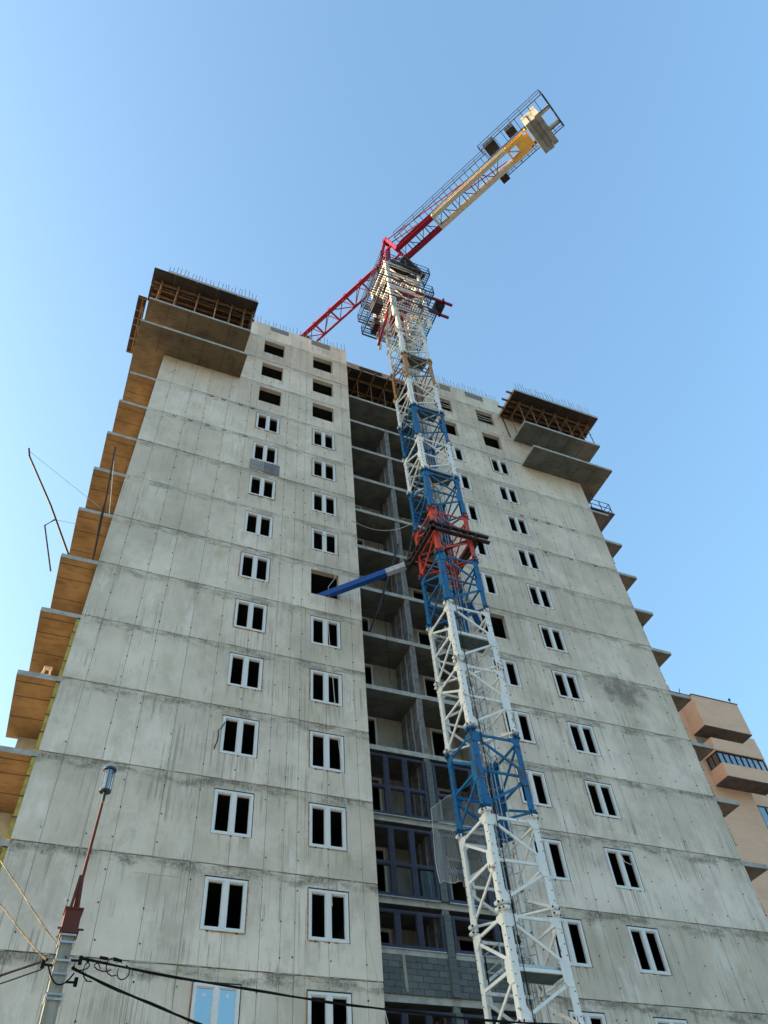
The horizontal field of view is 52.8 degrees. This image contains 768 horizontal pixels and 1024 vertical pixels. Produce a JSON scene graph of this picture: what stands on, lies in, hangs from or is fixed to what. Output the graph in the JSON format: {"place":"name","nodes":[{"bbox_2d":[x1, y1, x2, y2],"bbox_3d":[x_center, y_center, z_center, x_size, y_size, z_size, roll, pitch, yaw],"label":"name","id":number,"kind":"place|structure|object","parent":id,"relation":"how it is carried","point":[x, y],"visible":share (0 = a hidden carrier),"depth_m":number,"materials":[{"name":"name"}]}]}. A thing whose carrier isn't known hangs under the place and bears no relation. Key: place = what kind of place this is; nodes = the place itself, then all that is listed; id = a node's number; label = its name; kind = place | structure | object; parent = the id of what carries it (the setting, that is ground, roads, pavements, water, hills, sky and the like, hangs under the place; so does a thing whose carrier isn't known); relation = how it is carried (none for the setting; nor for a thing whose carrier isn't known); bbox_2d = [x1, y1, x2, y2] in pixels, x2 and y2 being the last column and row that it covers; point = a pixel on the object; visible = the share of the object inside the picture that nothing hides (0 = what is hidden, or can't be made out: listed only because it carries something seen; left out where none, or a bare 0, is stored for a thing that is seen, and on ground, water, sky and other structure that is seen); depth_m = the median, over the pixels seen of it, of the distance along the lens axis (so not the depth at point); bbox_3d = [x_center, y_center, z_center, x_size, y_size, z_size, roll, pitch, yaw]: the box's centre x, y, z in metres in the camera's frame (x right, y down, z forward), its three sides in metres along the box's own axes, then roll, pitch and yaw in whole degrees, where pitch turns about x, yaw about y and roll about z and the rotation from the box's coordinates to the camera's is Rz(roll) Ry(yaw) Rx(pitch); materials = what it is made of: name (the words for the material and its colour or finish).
{"place":"outdoors","nodes":[
{"label":"outdoors","id":0,"kind":"place"},
{"bbox_2d":[0,0,767,765],"label":"sky","id":1,"kind":"structure","parent":0,"point":[269,149],"materials":[{"name":"blue"}]},
{"bbox_2d":[667,685,767,919],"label":"brick apartment block","id":2,"kind":"structure","parent":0,"point":[734,765],"depth_m":57.42,"materials":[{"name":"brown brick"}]},
{"label":"ground","id":3,"kind":"structure","parent":0,"visible":0},
{"bbox_2d":[39,765,116,1023],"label":"utility pole","id":4,"kind":"object","parent":3,"relation":"on","point":[70,929],"visible":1,"depth_m":9.12,"materials":[{"name":"concrete"}]},
{"bbox_2d":[0,969,41,983],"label":"overhead cable","id":5,"kind":"object","parent":4,"relation":"attached to","point":[21,976],"visible":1,"depth_m":8.92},
{"bbox_2d":[0,904,45,960],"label":"overhead cable","id":6,"kind":"object","parent":4,"relation":"attached to","point":[20,930],"visible":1,"depth_m":9.40,"materials":[{"name":"beige"}]},
{"bbox_2d":[0,958,48,976],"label":"overhead cable","id":7,"kind":"object","parent":4,"relation":"attached to","point":[21,968],"visible":1,"depth_m":9.04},
{"bbox_2d":[0,859,66,958],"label":"overhead cable","id":8,"kind":"object","parent":4,"relation":"attached to","point":[40,921],"visible":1,"depth_m":9.87,"materials":[{"name":"beige"}]},
{"bbox_2d":[47,965,74,984],"bbox_3d":[-3.695,5.282,8.815,0.315,0.202,0.016,15,-53,-17],"label":"jumper cable","id":9,"kind":"object","parent":4,"relation":"attached to","point":[52,979],"visible":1,"depth_m":8.79,"materials":[{"name":"black rubber"}]},
{"bbox_2d":[73,956,129,981],"bbox_3d":[-3.273,5.301,8.982,0.647,0.292,0.063,19,-55,-19],"label":"cable coil","id":10,"kind":"object","parent":4,"relation":"hanging from","point":[115,959],"visible":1,"depth_m":9.00,"materials":[{"name":"black rubber"}]},
{"bbox_2d":[71,966,201,1023],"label":"overhead cable","id":11,"kind":"object","parent":4,"relation":"attached to","point":[138,998],"visible":1,"depth_m":9.06,"materials":[{"name":"black rubber"}]},
{"bbox_2d":[81,957,558,1023],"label":"overhead cable","id":12,"kind":"object","parent":4,"relation":"attached to","point":[285,995],"visible":1,"depth_m":9.88,"materials":[{"name":"black rubber"}]},
{"bbox_2d":[0,267,767,1023],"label":"apartment tower","id":13,"kind":"structure","parent":3,"relation":"on","point":[186,615],"depth_m":31.15,"materials":[{"name":"concrete"}]},
{"bbox_2d":[41,665,52,674],"bbox_3d":[-12.038,5.748,27.582,0.380,0.484,0.275,15,-53,-17],"label":"trestle","id":14,"kind":"object","parent":13,"relation":"on","point":[49,668],"visible":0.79,"depth_m":27.68,"materials":[{"name":"brown wood"}]},
{"bbox_2d":[28,448,99,571],"bbox_3d":[-14.276,-0.143,33.153,3.814,7.271,0.230,15,-53,-17],"label":"outrigger pole","id":15,"kind":"object","parent":13,"relation":"attached to","point":[51,507],"visible":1,"depth_m":33.00,"materials":[{"name":"brown metal"}]},
{"bbox_2d":[92,446,115,559],"bbox_3d":[-12.299,-0.548,34.106,0.123,6.543,1.188,-10,-50,3],"label":"outrigger pole","id":16,"kind":"object","parent":13,"relation":"attached to","point":[102,513],"visible":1,"depth_m":33.99,"materials":[{"name":"brown metal"}]},
{"bbox_2d":[126,267,257,354],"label":"formwork deck","id":17,"kind":"structure","parent":13,"relation":"on","point":[191,294],"depth_m":49.88,"materials":[{"name":"brown wood"}]},
{"bbox_2d":[187,981,241,1023],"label":"window","id":18,"kind":"structure","parent":13,"relation":"in","point":[209,1004],"depth_m":21.71,"materials":[{"name":"blue glass"}]},
{"bbox_2d":[199,875,248,934],"bbox_3d":[-4.908,12.094,23.807,1.437,1.663,0.137,15,-53,-17],"label":"window","id":19,"kind":"structure","parent":13,"relation":"in","point":[226,882],"depth_m":23.81,"materials":[{"name":"white plastic"}]},
{"bbox_2d":[210,788,254,838],"bbox_3d":[-5.116,10.184,26.111,1.416,1.663,0.135,15,-53,-17],"label":"window","id":20,"kind":"structure","parent":13,"relation":"in","point":[233,794],"depth_m":26.14,"materials":[{"name":"white plastic"}]},
{"bbox_2d":[219,714,259,758],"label":"window","id":21,"kind":"structure","parent":13,"relation":"in","point":[240,721],"depth_m":28.48,"materials":[{"name":"white plastic"}]},
{"bbox_2d":[227,652,263,690],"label":"window","id":22,"kind":"structure","parent":13,"relation":"in","point":[245,658],"depth_m":30.78,"materials":[{"name":"white plastic"}]},
{"bbox_2d":[232,598,267,633],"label":"window","id":23,"kind":"structure","parent":13,"relation":"in","point":[251,605],"depth_m":33.07,"materials":[{"name":"white plastic"}]},
{"bbox_2d":[238,551,270,582],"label":"window","id":24,"kind":"structure","parent":13,"relation":"in","point":[255,557],"depth_m":35.39,"materials":[{"name":"white plastic"}]},
{"bbox_2d":[249,459,263,470],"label":"cement sheet","id":25,"kind":"object","parent":13,"relation":"attached to","point":[256,464],"visible":1,"depth_m":41.09,"materials":[{"name":"grey concrete"}]},
{"bbox_2d":[244,510,273,538],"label":"window","id":26,"kind":"structure","parent":13,"relation":"in","point":[258,521],"depth_m":37.74,"materials":[{"name":"white plastic"}]},
{"bbox_2d":[248,474,275,499],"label":"window","id":27,"kind":"structure","parent":13,"relation":"in","point":[262,480],"depth_m":40.00,"materials":[{"name":"white plastic"}]},
{"bbox_2d":[252,441,277,464],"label":"window","id":28,"kind":"structure","parent":13,"relation":"in","point":[265,447],"depth_m":42.37,"materials":[{"name":"white plastic"}]},
{"bbox_2d":[255,412,279,433],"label":"window","id":29,"kind":"structure","parent":13,"relation":"in","point":[258,414],"depth_m":44.64,"materials":[{"name":"white plastic"}]},
{"bbox_2d":[264,462,279,475],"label":"cement sheet","id":30,"kind":"object","parent":13,"relation":"attached to","point":[269,468],"visible":1,"depth_m":41.33,"materials":[{"name":"grey concrete"}]},
{"bbox_2d":[311,458,335,481],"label":"window","id":31,"kind":"structure","parent":13,"relation":"in","point":[323,464],"depth_m":43.32,"materials":[{"name":"white plastic"}]},
{"bbox_2d":[312,428,334,450],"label":"window","id":32,"kind":"structure","parent":13,"relation":"in","point":[323,434],"depth_m":45.65,"materials":[{"name":"white plastic"}]},
{"bbox_2d":[312,491,336,516],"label":"window","id":33,"kind":"structure","parent":13,"relation":"in","point":[324,496],"depth_m":41.06,"materials":[{"name":"white plastic"}]},
{"bbox_2d":[311,527,338,555],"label":"window","id":34,"kind":"structure","parent":13,"relation":"in","point":[324,538],"depth_m":38.68,"materials":[{"name":"white plastic"}]},
{"bbox_2d":[310,615,340,649],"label":"window","id":35,"kind":"structure","parent":13,"relation":"in","point":[325,621],"depth_m":34.12,"materials":[{"name":"white plastic"}]},
{"bbox_2d":[309,668,342,706],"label":"window","id":36,"kind":"structure","parent":13,"relation":"in","point":[326,675],"depth_m":31.71,"materials":[{"name":"white plastic"}]},
{"bbox_2d":[309,730,344,772],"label":"window","id":37,"kind":"structure","parent":13,"relation":"in","point":[326,736],"depth_m":29.41,"materials":[{"name":"white plastic"}]},
{"bbox_2d":[308,802,346,851],"bbox_3d":[-1.990,11.040,27.087,1.436,1.663,0.138,15,-53,-17],"label":"window","id":38,"kind":"structure","parent":13,"relation":"in","point":[327,808],"depth_m":27.10,"materials":[{"name":"white plastic"}]},
{"bbox_2d":[307,887,349,943],"bbox_3d":[-1.792,12.948,24.780,1.436,1.663,0.137,15,-53,-17],"label":"window","id":39,"kind":"structure","parent":13,"relation":"in","point":[327,937],"depth_m":24.78,"materials":[{"name":"white plastic"}]},
{"bbox_2d":[306,989,352,1023],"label":"window","id":40,"kind":"structure","parent":13,"relation":"in","point":[328,995],"depth_m":22.85,"materials":[{"name":"white plastic"}]},
{"bbox_2d":[327,597,387,1023],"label":"rope","id":41,"kind":"object","parent":13,"relation":"hanging from","point":[349,828],"visible":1,"depth_m":27.00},
{"bbox_2d":[347,362,416,412],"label":"formwork deck","id":42,"kind":"structure","parent":13,"relation":"in","point":[376,387],"depth_m":54.89,"materials":[{"name":"brown wood"}]},
{"bbox_2d":[352,520,411,530],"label":"hose","id":43,"kind":"object","parent":13,"relation":"attached to","point":[382,530],"visible":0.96,"depth_m":41.52,"materials":[{"name":"rubber"}]},
{"bbox_2d":[369,544,398,631],"bbox_3d":[0.031,3.672,38.769,2.094,6.678,0.342,5,-51,-9],"label":"brace pole","id":44,"kind":"object","parent":13,"relation":"attached to","point":[384,589],"visible":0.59,"depth_m":38.26,"materials":[{"name":"metal"}]},
{"bbox_2d":[378,545,390,684],"bbox_3d":[-0.004,4.616,37.371,0.063,9.200,0.022,15,-53,-17],"label":"rope","id":45,"kind":"object","parent":13,"relation":"hanging from","point":[385,619],"visible":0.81,"depth_m":36.70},
{"bbox_2d":[402,954,408,992],"bbox_3d":[0.682,14.776,24.791,0.160,1.123,0.070,15,-53,-17],"label":"plank","id":46,"kind":"object","parent":13,"relation":"on","point":[405,973],"visible":1,"depth_m":24.78,"materials":[{"name":"grey wood"}]},
{"bbox_2d":[443,442,465,462],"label":"window","id":47,"kind":"structure","parent":13,"relation":"in","point":[453,447],"depth_m":50.47,"materials":[{"name":"white plastic"}]},
{"bbox_2d":[450,470,472,490],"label":"window","id":48,"kind":"structure","parent":13,"relation":"in","point":[459,474],"depth_m":48.26,"materials":[{"name":"white plastic"}]},
{"bbox_2d":[431,794,492,889],"bbox_3d":[2.667,11.205,26.476,2.060,3.322,0.582,15,-53,-17],"label":"debris net","id":49,"kind":"object","parent":13,"relation":"hanging from","point":[434,850],"visible":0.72,"depth_m":25.86,"materials":[{"name":"grey fabric"}]},
{"bbox_2d":[456,499,480,522],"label":"window","id":50,"kind":"structure","parent":13,"relation":"in","point":[466,504],"depth_m":45.95,"materials":[{"name":"white plastic"}]},
{"bbox_2d":[465,538,489,557],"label":"window","id":51,"kind":"structure","parent":13,"relation":"in","point":[485,545],"depth_m":43.27,"materials":[{"name":"white plastic"}]},
{"bbox_2d":[471,569,498,595],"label":"window","id":52,"kind":"structure","parent":13,"relation":"in","point":[483,574],"depth_m":41.30,"materials":[{"name":"white plastic"}]},
{"bbox_2d":[489,457,511,476],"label":"window","id":53,"kind":"structure","parent":13,"relation":"in","point":[498,461],"depth_m":51.49,"materials":[{"name":"white plastic"}]},
{"bbox_2d":[490,656,522,688],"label":"window","id":54,"kind":"structure","parent":13,"relation":"in","point":[507,681],"depth_m":36.72,"materials":[{"name":"white plastic"}]},
{"bbox_2d":[497,484,520,504],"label":"window","id":55,"kind":"structure","parent":13,"relation":"in","point":[507,489],"depth_m":49.21,"materials":[{"name":"white plastic"}]},
{"bbox_2d":[505,513,530,536],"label":"window","id":56,"kind":"structure","parent":13,"relation":"in","point":[508,516],"depth_m":46.93,"materials":[{"name":"white plastic"}]},
{"bbox_2d":[501,707,536,744],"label":"window","id":57,"kind":"structure","parent":13,"relation":"in","point":[515,713],"depth_m":34.36,"materials":[{"name":"white plastic"}]},
{"bbox_2d":[516,547,541,570],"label":"window","id":58,"kind":"structure","parent":13,"relation":"in","point":[526,552],"depth_m":44.65,"materials":[{"name":"white plastic"}]},
{"bbox_2d":[514,768,552,807],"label":"window","id":59,"kind":"structure","parent":13,"relation":"in","point":[530,773],"depth_m":32.00,"materials":[{"name":"white plastic"}]},
{"bbox_2d":[526,583,554,609],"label":"window","id":60,"kind":"structure","parent":13,"relation":"in","point":[537,588],"depth_m":42.28,"materials":[{"name":"white plastic"}]},
{"bbox_2d":[497,388,597,442],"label":"formwork deck","id":61,"kind":"structure","parent":13,"relation":"on","point":[520,406],"depth_m":57.18,"materials":[{"name":"brown wood"}]},
{"bbox_2d":[530,836,570,881],"bbox_3d":[6.359,13.330,29.697,1.421,1.663,0.135,15,-53,-17],"label":"window","id":62,"kind":"structure","parent":13,"relation":"in","point":[546,841],"depth_m":29.78,"materials":[{"name":"white plastic"}]},
{"bbox_2d":[538,624,568,652],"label":"window","id":63,"kind":"structure","parent":13,"relation":"in","point":[548,628],"depth_m":39.94,"materials":[{"name":"white plastic"}]},
{"bbox_2d":[551,669,583,701],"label":"window","id":64,"kind":"structure","parent":13,"relation":"in","point":[564,675],"depth_m":37.64,"materials":[{"name":"white plastic"}]},
{"bbox_2d":[547,915,593,967],"bbox_3d":[6.566,15.236,27.399,1.441,1.649,0.136,15,-53,-17],"label":"window","id":65,"kind":"structure","parent":13,"relation":"in","point":[564,921],"depth_m":27.42,"materials":[{"name":"white plastic"}]},
{"bbox_2d":[566,721,601,756],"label":"window","id":66,"kind":"structure","parent":13,"relation":"in","point":[580,727],"depth_m":35.35,"materials":[{"name":"white plastic"}]},
{"bbox_2d":[568,1010,606,1023],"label":"window","id":67,"kind":"structure","parent":13,"relation":"in","point":[587,1016],"depth_m":25.64,"materials":[{"name":"white plastic"}]},
{"bbox_2d":[588,498,614,531],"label":"balcony railing","id":68,"kind":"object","parent":13,"relation":"on","point":[608,520],"depth_m":52.93,"materials":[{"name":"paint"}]},
{"bbox_2d":[583,779,621,818],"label":"window","id":69,"kind":"structure","parent":13,"relation":"in","point":[598,785],"depth_m":33.01,"materials":[{"name":"white plastic"}]},
{"bbox_2d":[603,847,644,891],"bbox_3d":[9.492,14.189,30.677,1.416,1.663,0.135,15,-53,-17],"label":"window","id":70,"kind":"structure","parent":13,"relation":"in","point":[607,850],"depth_m":30.71,"materials":[{"name":"white plastic"}]},
{"bbox_2d":[626,925,672,975],"bbox_3d":[9.699,16.097,28.375,1.436,1.656,0.136,15,-53,-17],"label":"window","id":71,"kind":"structure","parent":13,"relation":"in","point":[642,931],"depth_m":28.40,"materials":[{"name":"white plastic"}]},
{"bbox_2d":[653,1017,687,1023],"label":"window","id":72,"kind":"structure","parent":13,"relation":"in","point":[658,1020],"depth_m":26.58,"materials":[{"name":"white plastic"}]},
{"bbox_2d":[300,90,585,1023],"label":"tower crane","id":73,"kind":"object","parent":3,"relation":"on","point":[396,290],"visible":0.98,"depth_m":32.57,"materials":[{"name":"white paint"}]}
]}

